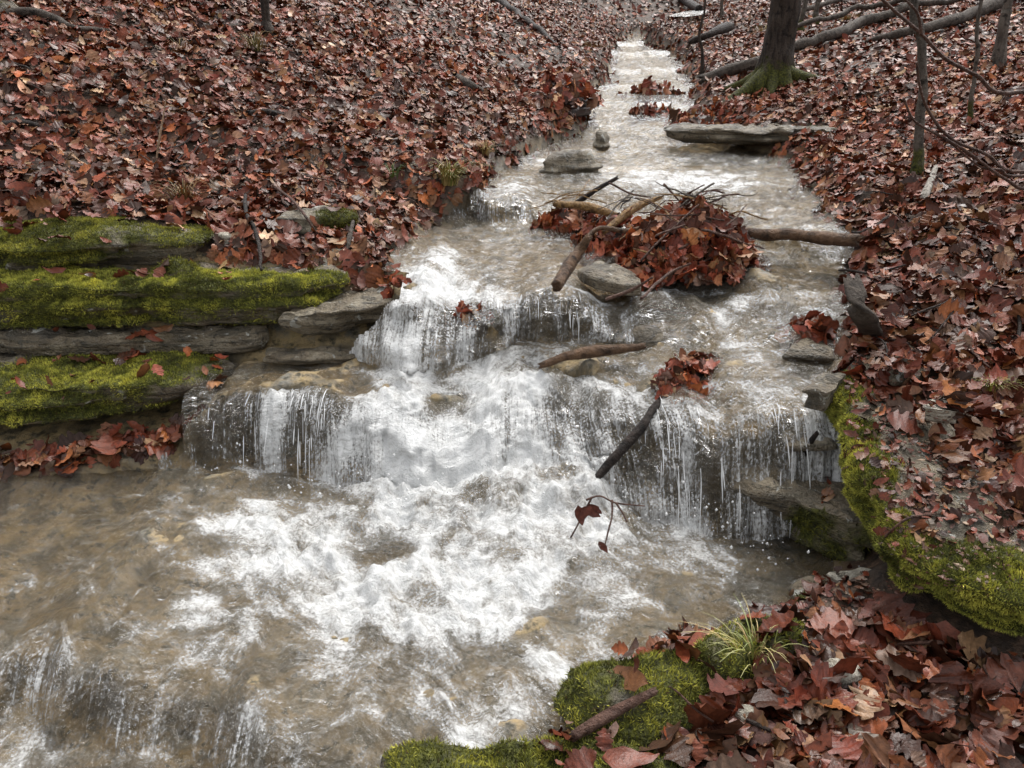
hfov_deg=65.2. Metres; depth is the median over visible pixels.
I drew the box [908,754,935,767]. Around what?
fallen leaf
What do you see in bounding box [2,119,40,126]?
fallen branch
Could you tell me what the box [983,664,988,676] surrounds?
twig
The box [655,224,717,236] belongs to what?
twig
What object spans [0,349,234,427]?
mossy ledge
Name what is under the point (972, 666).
fallen leaf
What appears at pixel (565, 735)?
fallen leaf
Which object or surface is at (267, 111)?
fallen branch
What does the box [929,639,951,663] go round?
fallen leaf
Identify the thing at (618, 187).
twig
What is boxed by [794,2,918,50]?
fallen log
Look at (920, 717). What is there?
fallen leaf
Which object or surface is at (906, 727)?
fallen leaf
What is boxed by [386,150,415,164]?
twig
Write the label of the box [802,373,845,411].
stone
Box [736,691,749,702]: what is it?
fallen leaf
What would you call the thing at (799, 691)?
fallen leaf
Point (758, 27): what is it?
grass tuft
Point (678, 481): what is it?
falling water strands
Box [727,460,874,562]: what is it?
rock shelf
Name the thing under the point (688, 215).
twig
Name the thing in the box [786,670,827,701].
fallen leaf
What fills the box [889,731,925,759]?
fallen leaf
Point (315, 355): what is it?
rock slab
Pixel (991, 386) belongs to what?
moss tuft
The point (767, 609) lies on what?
fallen leaf
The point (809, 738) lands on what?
fallen leaf
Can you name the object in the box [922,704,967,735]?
fallen leaf
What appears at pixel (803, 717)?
fallen leaf
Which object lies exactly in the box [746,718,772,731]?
twig
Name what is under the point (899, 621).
fallen leaf
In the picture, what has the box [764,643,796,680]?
fallen leaf
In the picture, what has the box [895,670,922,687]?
fallen leaf
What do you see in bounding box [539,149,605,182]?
stone
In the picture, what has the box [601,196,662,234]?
driftwood log
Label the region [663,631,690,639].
fallen leaf
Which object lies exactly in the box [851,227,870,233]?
twig
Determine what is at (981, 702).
fallen leaf
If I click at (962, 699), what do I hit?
fallen leaf
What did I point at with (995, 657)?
fallen leaf
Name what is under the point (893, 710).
fallen leaf
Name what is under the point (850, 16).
grass tuft
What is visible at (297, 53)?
twig
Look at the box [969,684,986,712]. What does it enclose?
fallen leaf
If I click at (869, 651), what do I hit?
fallen leaf
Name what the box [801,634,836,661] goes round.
fallen leaf
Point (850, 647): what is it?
fallen leaf
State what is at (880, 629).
fallen leaf
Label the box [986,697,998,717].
fallen leaf
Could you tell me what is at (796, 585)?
stone
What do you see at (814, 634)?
fallen leaf
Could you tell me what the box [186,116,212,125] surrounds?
twig
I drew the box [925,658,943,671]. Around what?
fallen leaf
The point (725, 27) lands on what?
fallen log
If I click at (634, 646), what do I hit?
fallen leaf
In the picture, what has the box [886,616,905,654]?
fallen leaf
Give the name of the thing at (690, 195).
twig
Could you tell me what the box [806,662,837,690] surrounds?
fallen leaf
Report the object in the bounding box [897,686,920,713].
fallen leaf
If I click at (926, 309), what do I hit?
twig
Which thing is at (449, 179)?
grass tuft
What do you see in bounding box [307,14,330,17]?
twig
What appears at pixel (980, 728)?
fallen leaf
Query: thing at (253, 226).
fallen branch
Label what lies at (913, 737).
fallen leaf
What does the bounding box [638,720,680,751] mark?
fallen leaf
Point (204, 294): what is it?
mossy ledge
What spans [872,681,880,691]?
fallen leaf
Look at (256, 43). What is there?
grass tuft
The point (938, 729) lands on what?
fallen leaf
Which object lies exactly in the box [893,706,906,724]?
fallen leaf
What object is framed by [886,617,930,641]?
fallen leaf
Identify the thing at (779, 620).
fallen leaf
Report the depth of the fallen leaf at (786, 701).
1.99 m
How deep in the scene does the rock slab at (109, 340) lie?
3.65 m
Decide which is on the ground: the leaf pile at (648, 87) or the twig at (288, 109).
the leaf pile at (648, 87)
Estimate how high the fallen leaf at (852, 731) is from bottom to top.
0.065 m
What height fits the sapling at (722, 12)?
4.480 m
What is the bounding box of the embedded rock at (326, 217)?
[276,205,358,237]
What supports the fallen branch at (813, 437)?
on the stone at (827, 444)
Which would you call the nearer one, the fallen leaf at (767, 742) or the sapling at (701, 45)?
the fallen leaf at (767, 742)
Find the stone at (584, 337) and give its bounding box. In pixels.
[573,324,614,344]
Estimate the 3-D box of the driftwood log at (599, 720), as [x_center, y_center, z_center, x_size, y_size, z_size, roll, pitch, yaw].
[0.248,0.802,1.956,0.255,0.074,0.032,-10,24,-24]
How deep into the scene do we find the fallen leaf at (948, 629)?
2.15 m
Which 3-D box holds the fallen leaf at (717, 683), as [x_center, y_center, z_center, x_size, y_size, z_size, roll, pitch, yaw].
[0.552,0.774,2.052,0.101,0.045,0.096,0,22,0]
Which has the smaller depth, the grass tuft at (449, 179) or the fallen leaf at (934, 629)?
the fallen leaf at (934, 629)
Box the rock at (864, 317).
[843,273,883,336]
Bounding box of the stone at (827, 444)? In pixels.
[781,422,837,473]
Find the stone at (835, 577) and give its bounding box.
[826,567,870,583]
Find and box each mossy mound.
[377,733,681,767]
[551,646,711,746]
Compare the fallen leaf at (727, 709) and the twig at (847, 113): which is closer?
the fallen leaf at (727, 709)
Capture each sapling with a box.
[260,0,276,36]
[698,0,705,74]
[719,0,724,18]
[797,0,807,31]
[812,0,820,26]
[909,0,927,175]
[966,0,982,122]
[989,0,1012,67]
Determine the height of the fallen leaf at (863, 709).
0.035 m
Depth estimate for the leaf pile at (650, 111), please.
8.48 m
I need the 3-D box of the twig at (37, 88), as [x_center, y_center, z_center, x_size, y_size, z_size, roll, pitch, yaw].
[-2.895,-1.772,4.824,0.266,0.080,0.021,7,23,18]
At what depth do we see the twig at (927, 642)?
2.12 m
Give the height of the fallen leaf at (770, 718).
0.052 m
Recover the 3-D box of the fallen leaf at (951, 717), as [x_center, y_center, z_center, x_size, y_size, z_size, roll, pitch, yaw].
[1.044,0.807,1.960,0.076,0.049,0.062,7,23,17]
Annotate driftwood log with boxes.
[538,343,646,368]
[551,233,591,291]
[553,200,617,216]
[569,686,658,742]
[576,176,618,201]
[588,220,657,235]
[588,397,663,486]
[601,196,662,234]
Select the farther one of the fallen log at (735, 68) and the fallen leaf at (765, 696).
the fallen log at (735, 68)
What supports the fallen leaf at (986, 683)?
on the fallen leaf
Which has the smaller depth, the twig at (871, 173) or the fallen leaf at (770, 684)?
the fallen leaf at (770, 684)
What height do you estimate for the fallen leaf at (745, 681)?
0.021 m
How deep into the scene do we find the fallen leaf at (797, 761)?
1.86 m
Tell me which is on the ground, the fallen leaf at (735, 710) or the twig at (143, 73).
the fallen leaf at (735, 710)
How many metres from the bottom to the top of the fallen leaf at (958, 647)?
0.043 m
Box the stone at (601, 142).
[592,130,609,150]
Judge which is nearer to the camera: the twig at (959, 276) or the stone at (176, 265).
the twig at (959, 276)
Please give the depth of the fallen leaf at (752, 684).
2.08 m
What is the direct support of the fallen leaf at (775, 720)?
on the fallen leaf at (770, 718)
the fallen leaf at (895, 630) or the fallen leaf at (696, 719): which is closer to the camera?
the fallen leaf at (696, 719)
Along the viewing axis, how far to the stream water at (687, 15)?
15.48 m
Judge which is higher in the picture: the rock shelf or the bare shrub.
the bare shrub
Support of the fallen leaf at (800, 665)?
on the ground
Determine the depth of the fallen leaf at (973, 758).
1.86 m
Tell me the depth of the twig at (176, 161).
4.62 m
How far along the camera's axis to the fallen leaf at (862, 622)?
2.21 m
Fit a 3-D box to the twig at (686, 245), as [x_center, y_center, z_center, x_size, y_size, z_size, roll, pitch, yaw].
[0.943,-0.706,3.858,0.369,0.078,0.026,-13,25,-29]
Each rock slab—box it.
[0,325,268,355]
[263,346,364,364]
[278,284,394,335]
[664,122,836,144]
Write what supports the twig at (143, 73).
on the leaf litter at (984, 420)
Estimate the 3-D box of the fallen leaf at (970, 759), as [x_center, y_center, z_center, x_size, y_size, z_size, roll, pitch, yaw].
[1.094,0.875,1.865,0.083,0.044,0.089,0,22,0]
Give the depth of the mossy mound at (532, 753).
1.88 m
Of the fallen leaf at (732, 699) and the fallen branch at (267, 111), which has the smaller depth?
the fallen leaf at (732, 699)
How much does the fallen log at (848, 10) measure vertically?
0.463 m
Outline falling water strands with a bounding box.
[203,291,810,537]
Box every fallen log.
[677,0,702,12]
[687,21,734,44]
[697,56,759,84]
[745,227,865,246]
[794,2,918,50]
[797,0,964,27]
[800,0,843,12]
[865,0,1015,42]
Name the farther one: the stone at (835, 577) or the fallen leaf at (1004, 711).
the stone at (835, 577)
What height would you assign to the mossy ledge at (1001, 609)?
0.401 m
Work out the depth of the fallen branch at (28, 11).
5.49 m
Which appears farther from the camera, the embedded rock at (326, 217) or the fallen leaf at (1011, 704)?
the embedded rock at (326, 217)
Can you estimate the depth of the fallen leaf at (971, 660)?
2.08 m
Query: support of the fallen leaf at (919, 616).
on the fallen leaf at (931, 637)
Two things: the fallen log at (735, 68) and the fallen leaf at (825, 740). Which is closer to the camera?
the fallen leaf at (825, 740)
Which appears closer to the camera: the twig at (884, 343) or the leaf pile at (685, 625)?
the leaf pile at (685, 625)
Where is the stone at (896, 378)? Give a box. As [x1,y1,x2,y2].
[885,345,926,385]
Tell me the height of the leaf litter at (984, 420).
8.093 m
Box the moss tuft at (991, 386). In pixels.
[966,368,1021,391]
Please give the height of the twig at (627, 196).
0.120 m
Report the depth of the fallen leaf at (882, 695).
1.98 m
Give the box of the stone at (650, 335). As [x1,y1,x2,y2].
[622,325,666,352]
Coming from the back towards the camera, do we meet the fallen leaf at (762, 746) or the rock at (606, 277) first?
the rock at (606, 277)
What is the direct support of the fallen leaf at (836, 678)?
on the fallen leaf at (805, 658)
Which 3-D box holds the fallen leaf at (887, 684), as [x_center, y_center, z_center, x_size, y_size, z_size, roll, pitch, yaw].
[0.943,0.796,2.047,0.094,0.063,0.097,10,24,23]
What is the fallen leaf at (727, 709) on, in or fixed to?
on the ground
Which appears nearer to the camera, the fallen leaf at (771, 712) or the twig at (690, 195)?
the fallen leaf at (771, 712)
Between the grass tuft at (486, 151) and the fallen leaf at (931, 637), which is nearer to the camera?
the fallen leaf at (931, 637)
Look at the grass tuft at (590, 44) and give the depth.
11.59 m
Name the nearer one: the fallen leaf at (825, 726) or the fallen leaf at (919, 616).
the fallen leaf at (825, 726)
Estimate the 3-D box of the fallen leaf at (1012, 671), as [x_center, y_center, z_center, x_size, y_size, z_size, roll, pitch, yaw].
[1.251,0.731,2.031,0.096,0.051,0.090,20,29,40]
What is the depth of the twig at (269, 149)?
4.93 m
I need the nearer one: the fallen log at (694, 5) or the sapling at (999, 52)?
the sapling at (999, 52)
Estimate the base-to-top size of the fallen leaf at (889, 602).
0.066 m
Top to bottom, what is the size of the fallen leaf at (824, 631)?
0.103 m
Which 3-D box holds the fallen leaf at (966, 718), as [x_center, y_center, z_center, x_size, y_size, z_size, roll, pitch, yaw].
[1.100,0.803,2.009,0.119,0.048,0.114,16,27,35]
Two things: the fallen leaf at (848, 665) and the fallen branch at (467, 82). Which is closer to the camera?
the fallen leaf at (848, 665)
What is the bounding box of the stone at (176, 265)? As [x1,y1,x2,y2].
[154,255,199,275]
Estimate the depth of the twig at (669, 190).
4.32 m
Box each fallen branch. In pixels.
[0,7,109,31]
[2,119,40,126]
[243,194,262,270]
[246,108,299,117]
[270,183,316,234]
[346,220,354,249]
[455,74,483,91]
[491,0,561,49]
[796,431,818,469]
[884,513,936,537]
[918,165,937,202]
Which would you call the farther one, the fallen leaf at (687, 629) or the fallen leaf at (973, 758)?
the fallen leaf at (687, 629)
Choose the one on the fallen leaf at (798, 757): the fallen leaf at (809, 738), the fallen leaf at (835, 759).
the fallen leaf at (835, 759)
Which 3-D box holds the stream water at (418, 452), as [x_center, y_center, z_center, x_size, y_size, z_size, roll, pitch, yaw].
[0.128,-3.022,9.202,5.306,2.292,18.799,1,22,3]
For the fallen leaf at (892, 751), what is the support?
on the leaf litter at (984, 420)
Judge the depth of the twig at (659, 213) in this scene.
4.01 m
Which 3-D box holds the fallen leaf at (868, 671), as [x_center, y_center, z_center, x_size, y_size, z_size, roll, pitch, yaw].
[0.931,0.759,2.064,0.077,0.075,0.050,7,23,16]
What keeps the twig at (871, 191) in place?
on the leaf litter at (984, 420)
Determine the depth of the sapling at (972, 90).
5.83 m
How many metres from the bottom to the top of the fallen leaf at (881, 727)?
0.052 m
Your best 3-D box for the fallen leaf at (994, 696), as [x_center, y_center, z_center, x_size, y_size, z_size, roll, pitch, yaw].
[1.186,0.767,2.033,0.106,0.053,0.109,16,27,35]
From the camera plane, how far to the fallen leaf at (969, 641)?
2.12 m
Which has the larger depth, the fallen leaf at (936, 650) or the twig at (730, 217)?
the twig at (730, 217)
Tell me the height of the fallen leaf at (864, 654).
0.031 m
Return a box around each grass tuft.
[134,177,216,199]
[161,37,188,49]
[228,29,277,50]
[372,162,403,178]
[410,156,487,185]
[476,139,501,157]
[579,41,609,47]
[681,593,807,677]
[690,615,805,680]
[749,23,766,31]
[823,11,868,19]
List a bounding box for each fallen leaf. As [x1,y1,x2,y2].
[538,738,571,756]
[548,729,572,740]
[563,745,596,767]
[602,746,658,767]
[609,665,648,691]
[618,637,638,658]
[635,644,665,654]
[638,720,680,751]
[657,734,693,766]
[660,727,702,766]
[662,643,674,650]
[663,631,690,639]
[666,722,689,755]
[673,632,700,660]
[675,640,689,662]
[681,625,694,643]
[683,703,731,731]
[688,629,704,645]
[692,733,723,760]
[694,691,725,723]
[702,719,744,741]
[703,745,726,756]
[705,685,743,723]
[707,673,746,695]
[719,737,737,753]
[722,701,742,719]
[724,735,741,751]
[727,693,740,718]
[727,731,753,752]
[729,678,743,691]
[732,743,773,748]
[733,678,750,686]
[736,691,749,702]
[739,610,765,619]
[741,720,784,756]
[745,711,787,758]
[746,602,779,621]
[746,731,792,750]
[747,661,772,700]
[747,700,778,717]
[751,685,793,716]
[753,609,793,643]
[755,662,793,695]
[756,611,799,635]
[760,672,784,695]
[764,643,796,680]
[766,685,790,723]
[773,711,799,726]
[774,728,800,761]
[776,722,813,744]
[777,604,810,624]
[777,691,811,713]
[778,713,794,719]
[781,651,793,673]
[782,698,810,734]
[786,653,809,672]
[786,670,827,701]
[790,754,821,762]
[791,685,807,708]
[791,703,829,724]
[792,738,800,763]
[796,660,812,680]
[798,743,809,756]
[799,654,811,667]
[799,732,831,761]
[801,579,824,593]
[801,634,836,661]
[801,713,820,725]
[803,712,855,730]
[803,750,856,767]
[804,720,836,737]
[805,607,858,637]
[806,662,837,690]
[807,660,846,682]
[807,699,845,733]
[810,639,831,647]
[811,657,841,698]
[811,694,860,716]
[812,607,840,637]
[812,620,859,657]
[813,704,844,734]
[819,605,836,612]
[819,708,845,727]
[820,706,870,734]
[822,623,829,637]
[822,729,848,752]
[827,657,862,687]
[827,732,863,760]
[830,648,843,658]
[831,686,858,710]
[833,656,870,673]
[843,635,857,651]
[844,685,888,719]
[845,607,893,626]
[845,730,863,743]
[847,607,875,629]
[847,723,877,741]
[851,626,878,646]
[857,629,886,654]
[857,662,889,691]
[858,601,879,618]
[858,643,911,670]
[859,717,887,734]
[859,748,911,767]
[860,732,890,767]
[861,656,877,681]
[863,643,883,673]
[864,692,884,707]
[866,739,897,767]
[870,702,889,719]
[872,591,916,626]
[872,616,912,641]
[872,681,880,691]
[875,644,925,681]
[877,646,899,672]
[879,610,906,629]
[881,612,910,639]
[881,650,929,682]
[882,681,901,702]
[882,732,902,752]
[883,685,902,706]
[884,629,926,651]
[885,676,921,708]
[885,689,905,706]
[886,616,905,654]
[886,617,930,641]
[887,712,898,723]
[888,672,898,683]
[889,705,910,719]
[889,706,898,729]
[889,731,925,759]
[893,606,932,622]
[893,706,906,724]
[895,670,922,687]
[895,712,940,744]
[896,646,916,654]
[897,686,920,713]
[898,718,925,744]
[901,655,939,681]
[903,716,941,734]
[903,744,943,767]
[904,645,926,662]
[904,704,935,730]
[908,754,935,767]
[911,620,960,642]
[911,654,924,689]
[914,708,941,732]
[914,720,936,729]
[917,732,969,746]
[918,725,941,733]
[919,682,947,693]
[920,698,955,727]
[921,678,971,706]
[921,719,947,726]
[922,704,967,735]
[924,731,962,743]
[925,620,947,649]
[925,635,934,656]
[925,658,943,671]
[928,661,974,716]
[928,696,970,726]
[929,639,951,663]
[929,692,957,717]
[935,744,961,767]
[941,733,966,741]
[943,647,979,667]
[944,650,965,658]
[945,642,965,650]
[945,714,966,732]
[946,635,967,663]
[957,629,991,667]
[959,691,986,705]
[963,664,1004,699]
[963,741,993,764]
[966,754,982,767]
[967,696,994,727]
[968,728,1015,763]
[969,662,976,674]
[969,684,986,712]
[970,647,997,665]
[970,671,1004,716]
[974,725,994,747]
[975,697,1018,721]
[980,652,1023,691]
[981,688,997,709]
[984,713,1023,739]
[985,651,992,664]
[985,651,1003,667]
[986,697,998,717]
[996,705,1023,743]
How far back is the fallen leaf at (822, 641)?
2.16 m
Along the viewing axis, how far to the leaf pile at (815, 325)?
3.35 m
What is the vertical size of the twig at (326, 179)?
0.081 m
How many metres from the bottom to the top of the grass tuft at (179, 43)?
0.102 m
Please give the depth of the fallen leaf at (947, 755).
1.83 m
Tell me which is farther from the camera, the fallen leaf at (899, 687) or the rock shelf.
the rock shelf
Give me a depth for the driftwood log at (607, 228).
4.12 m
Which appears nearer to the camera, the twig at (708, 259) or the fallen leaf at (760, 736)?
the fallen leaf at (760, 736)
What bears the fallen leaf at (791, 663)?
on the fallen leaf at (778, 657)
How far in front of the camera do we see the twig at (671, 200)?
4.07 m
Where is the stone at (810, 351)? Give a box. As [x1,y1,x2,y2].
[782,338,834,376]
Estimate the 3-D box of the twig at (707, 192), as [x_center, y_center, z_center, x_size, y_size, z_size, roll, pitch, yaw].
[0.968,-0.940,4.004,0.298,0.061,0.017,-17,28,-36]
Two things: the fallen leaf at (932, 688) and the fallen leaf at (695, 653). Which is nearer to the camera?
the fallen leaf at (932, 688)
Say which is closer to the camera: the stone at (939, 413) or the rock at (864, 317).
the stone at (939, 413)
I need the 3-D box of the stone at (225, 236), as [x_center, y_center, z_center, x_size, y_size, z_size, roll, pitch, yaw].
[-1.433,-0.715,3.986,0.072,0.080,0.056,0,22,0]
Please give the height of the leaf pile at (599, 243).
0.359 m
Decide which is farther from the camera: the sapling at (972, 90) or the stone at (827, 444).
the sapling at (972, 90)
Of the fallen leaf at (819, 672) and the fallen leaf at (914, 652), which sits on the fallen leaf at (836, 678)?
the fallen leaf at (819, 672)
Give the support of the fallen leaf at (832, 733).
on the ground
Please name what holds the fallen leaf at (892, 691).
on the ground
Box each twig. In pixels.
[0,166,39,169]
[24,83,50,96]
[36,143,63,157]
[45,150,76,172]
[135,66,163,78]
[164,155,182,176]
[165,135,192,148]
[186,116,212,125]
[237,147,289,150]
[241,60,276,76]
[271,101,307,119]
[274,108,305,116]
[282,47,313,61]
[305,176,353,187]
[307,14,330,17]
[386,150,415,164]
[529,195,578,208]
[541,192,606,203]
[544,188,599,203]
[564,495,644,552]
[597,197,640,209]
[605,189,633,222]
[605,276,652,300]
[608,182,650,197]
[633,248,665,261]
[635,197,672,211]
[636,211,685,228]
[640,204,699,261]
[640,263,690,299]
[642,199,687,228]
[643,192,710,213]
[646,214,724,220]
[654,193,727,209]
[655,181,732,218]
[655,193,725,205]
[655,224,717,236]
[663,183,678,199]
[668,686,713,722]
[670,182,714,214]
[678,226,735,249]
[679,192,757,205]
[686,189,722,204]
[696,190,724,193]
[701,229,764,248]
[703,249,765,261]
[710,193,739,202]
[725,204,746,226]
[729,211,767,220]
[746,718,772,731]
[835,110,861,116]
[838,264,905,273]
[845,191,892,195]
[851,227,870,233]
[862,171,891,178]
[874,335,887,355]
[876,214,889,225]
[881,334,895,340]
[884,298,952,334]
[892,213,917,229]
[897,640,943,644]
[923,227,977,237]
[924,303,961,342]
[943,322,1001,340]
[951,217,1007,226]
[956,274,987,291]
[965,327,989,367]
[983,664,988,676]
[999,270,1004,305]
[1017,315,1023,358]
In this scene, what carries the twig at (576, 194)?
on the leaf pile at (565, 221)
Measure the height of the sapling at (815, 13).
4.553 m
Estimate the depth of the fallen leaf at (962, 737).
1.92 m
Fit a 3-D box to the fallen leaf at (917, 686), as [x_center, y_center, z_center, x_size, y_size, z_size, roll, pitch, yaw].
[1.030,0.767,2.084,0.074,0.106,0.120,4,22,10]
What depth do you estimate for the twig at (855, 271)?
3.77 m
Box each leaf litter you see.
[0,0,1023,767]
[799,370,1022,637]
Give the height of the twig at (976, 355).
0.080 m
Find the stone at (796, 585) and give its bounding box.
[788,576,827,603]
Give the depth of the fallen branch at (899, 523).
2.25 m
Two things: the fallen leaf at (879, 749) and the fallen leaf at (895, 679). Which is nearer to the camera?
the fallen leaf at (879, 749)
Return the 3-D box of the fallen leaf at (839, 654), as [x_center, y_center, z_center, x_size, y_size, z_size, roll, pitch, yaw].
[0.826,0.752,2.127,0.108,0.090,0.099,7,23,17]
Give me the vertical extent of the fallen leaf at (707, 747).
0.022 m
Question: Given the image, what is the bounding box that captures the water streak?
[584,436,591,462]
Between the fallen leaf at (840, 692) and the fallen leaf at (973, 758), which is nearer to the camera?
the fallen leaf at (973, 758)
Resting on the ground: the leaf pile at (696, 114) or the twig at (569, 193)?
the leaf pile at (696, 114)
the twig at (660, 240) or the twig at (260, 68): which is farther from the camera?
the twig at (260, 68)
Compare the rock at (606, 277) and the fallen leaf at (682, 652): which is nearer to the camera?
the fallen leaf at (682, 652)
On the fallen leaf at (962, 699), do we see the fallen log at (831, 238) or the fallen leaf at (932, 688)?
the fallen leaf at (932, 688)
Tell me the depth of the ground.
3.07 m
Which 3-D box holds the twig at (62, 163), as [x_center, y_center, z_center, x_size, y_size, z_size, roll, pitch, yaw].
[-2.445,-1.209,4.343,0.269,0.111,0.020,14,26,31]
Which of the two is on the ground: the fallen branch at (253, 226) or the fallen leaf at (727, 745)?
the fallen leaf at (727, 745)
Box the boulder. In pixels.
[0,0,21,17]
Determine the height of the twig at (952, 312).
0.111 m
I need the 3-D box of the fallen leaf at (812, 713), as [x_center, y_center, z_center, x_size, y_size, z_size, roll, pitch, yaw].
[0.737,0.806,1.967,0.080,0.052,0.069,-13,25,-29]
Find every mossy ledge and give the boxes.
[0,215,214,270]
[0,260,349,329]
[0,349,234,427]
[823,354,1023,636]
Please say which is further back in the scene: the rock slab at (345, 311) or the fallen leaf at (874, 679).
the rock slab at (345, 311)
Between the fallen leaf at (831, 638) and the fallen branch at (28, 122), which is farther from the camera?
the fallen branch at (28, 122)
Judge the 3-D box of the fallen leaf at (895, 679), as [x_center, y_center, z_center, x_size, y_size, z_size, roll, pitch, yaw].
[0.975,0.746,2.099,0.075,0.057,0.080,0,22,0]
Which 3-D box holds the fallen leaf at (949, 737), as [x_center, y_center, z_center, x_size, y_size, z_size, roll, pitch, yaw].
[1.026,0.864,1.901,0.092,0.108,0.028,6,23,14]
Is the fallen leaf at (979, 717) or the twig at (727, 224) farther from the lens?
the twig at (727, 224)
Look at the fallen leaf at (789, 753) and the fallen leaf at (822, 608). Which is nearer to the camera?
the fallen leaf at (789, 753)
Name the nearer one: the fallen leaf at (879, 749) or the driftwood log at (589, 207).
the fallen leaf at (879, 749)
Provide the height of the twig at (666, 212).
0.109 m
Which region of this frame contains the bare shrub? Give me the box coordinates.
[881,0,1023,189]
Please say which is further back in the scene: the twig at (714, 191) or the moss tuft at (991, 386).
the twig at (714, 191)
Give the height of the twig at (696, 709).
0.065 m
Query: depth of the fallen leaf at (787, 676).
2.08 m
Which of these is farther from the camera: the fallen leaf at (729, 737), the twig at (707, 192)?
the twig at (707, 192)
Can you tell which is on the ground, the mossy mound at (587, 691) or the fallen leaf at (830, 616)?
the mossy mound at (587, 691)
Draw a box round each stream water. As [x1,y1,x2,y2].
[0,38,851,767]
[670,10,702,16]
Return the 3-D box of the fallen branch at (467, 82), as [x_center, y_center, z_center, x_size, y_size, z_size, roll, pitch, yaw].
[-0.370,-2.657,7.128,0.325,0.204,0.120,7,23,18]
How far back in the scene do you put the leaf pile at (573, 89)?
7.47 m
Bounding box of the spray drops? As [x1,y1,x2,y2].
[203,417,859,575]
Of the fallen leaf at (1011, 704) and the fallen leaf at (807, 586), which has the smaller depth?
the fallen leaf at (1011, 704)
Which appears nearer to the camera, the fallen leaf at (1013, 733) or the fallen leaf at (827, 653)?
the fallen leaf at (1013, 733)
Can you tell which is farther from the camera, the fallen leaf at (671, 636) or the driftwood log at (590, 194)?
the driftwood log at (590, 194)
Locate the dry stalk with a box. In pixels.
[155,98,165,161]
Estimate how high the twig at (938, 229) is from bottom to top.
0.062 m
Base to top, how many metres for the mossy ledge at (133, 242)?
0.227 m
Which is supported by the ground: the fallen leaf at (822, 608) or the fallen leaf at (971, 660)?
the fallen leaf at (822, 608)
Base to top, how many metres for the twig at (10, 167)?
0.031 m
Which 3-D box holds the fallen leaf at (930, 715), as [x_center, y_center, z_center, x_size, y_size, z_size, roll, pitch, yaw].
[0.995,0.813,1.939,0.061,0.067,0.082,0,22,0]
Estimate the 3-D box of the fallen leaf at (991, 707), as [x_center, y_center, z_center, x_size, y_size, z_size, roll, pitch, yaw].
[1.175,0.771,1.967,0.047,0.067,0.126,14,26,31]
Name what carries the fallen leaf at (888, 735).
on the ground
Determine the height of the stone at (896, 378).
0.110 m
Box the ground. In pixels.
[0,0,1023,767]
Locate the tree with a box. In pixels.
[721,0,825,103]
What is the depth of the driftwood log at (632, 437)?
2.97 m
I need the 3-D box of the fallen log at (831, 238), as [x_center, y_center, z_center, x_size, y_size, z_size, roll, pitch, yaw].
[1.439,-0.754,4.041,0.665,0.094,0.118,16,27,34]
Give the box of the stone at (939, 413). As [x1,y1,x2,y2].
[923,399,965,423]
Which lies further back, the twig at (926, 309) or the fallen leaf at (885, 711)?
the twig at (926, 309)
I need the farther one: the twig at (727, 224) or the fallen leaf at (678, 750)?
the twig at (727, 224)
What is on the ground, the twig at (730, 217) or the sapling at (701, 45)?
the sapling at (701, 45)
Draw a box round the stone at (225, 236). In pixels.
[218,232,230,245]
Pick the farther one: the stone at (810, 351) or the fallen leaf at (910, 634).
the stone at (810, 351)
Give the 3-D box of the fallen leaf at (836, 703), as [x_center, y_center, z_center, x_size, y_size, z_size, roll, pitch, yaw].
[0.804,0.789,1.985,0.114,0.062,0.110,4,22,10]
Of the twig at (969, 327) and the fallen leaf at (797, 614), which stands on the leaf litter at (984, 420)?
the twig at (969, 327)
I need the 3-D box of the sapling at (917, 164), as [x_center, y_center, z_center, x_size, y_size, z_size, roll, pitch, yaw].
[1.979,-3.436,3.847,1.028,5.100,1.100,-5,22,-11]
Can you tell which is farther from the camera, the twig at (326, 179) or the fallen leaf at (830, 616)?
the twig at (326, 179)
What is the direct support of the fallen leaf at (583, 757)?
on the mossy mound at (532, 753)
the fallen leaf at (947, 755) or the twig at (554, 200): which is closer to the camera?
the fallen leaf at (947, 755)
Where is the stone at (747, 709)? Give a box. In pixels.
[735,704,753,727]
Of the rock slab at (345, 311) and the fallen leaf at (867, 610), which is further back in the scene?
the rock slab at (345, 311)
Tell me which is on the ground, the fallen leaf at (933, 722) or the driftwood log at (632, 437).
the fallen leaf at (933, 722)
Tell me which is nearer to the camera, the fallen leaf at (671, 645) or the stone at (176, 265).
the fallen leaf at (671, 645)
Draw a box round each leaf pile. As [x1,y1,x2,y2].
[380,274,411,299]
[442,299,494,344]
[528,207,608,239]
[532,60,604,116]
[570,207,641,259]
[607,192,772,296]
[616,75,685,102]
[628,101,683,121]
[649,348,722,405]
[651,616,706,641]
[662,95,731,126]
[774,310,842,351]
[840,365,873,388]
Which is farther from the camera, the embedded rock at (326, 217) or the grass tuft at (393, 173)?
the grass tuft at (393, 173)
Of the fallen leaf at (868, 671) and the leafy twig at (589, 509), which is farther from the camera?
the leafy twig at (589, 509)
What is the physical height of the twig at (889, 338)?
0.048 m
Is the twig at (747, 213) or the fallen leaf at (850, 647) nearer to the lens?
the fallen leaf at (850, 647)
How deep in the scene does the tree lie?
7.97 m
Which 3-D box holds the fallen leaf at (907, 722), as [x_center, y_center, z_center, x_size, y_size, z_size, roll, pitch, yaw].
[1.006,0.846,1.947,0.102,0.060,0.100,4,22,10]
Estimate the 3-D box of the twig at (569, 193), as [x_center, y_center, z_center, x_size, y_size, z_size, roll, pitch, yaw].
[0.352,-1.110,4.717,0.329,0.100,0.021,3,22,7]
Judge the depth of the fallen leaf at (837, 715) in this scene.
1.96 m

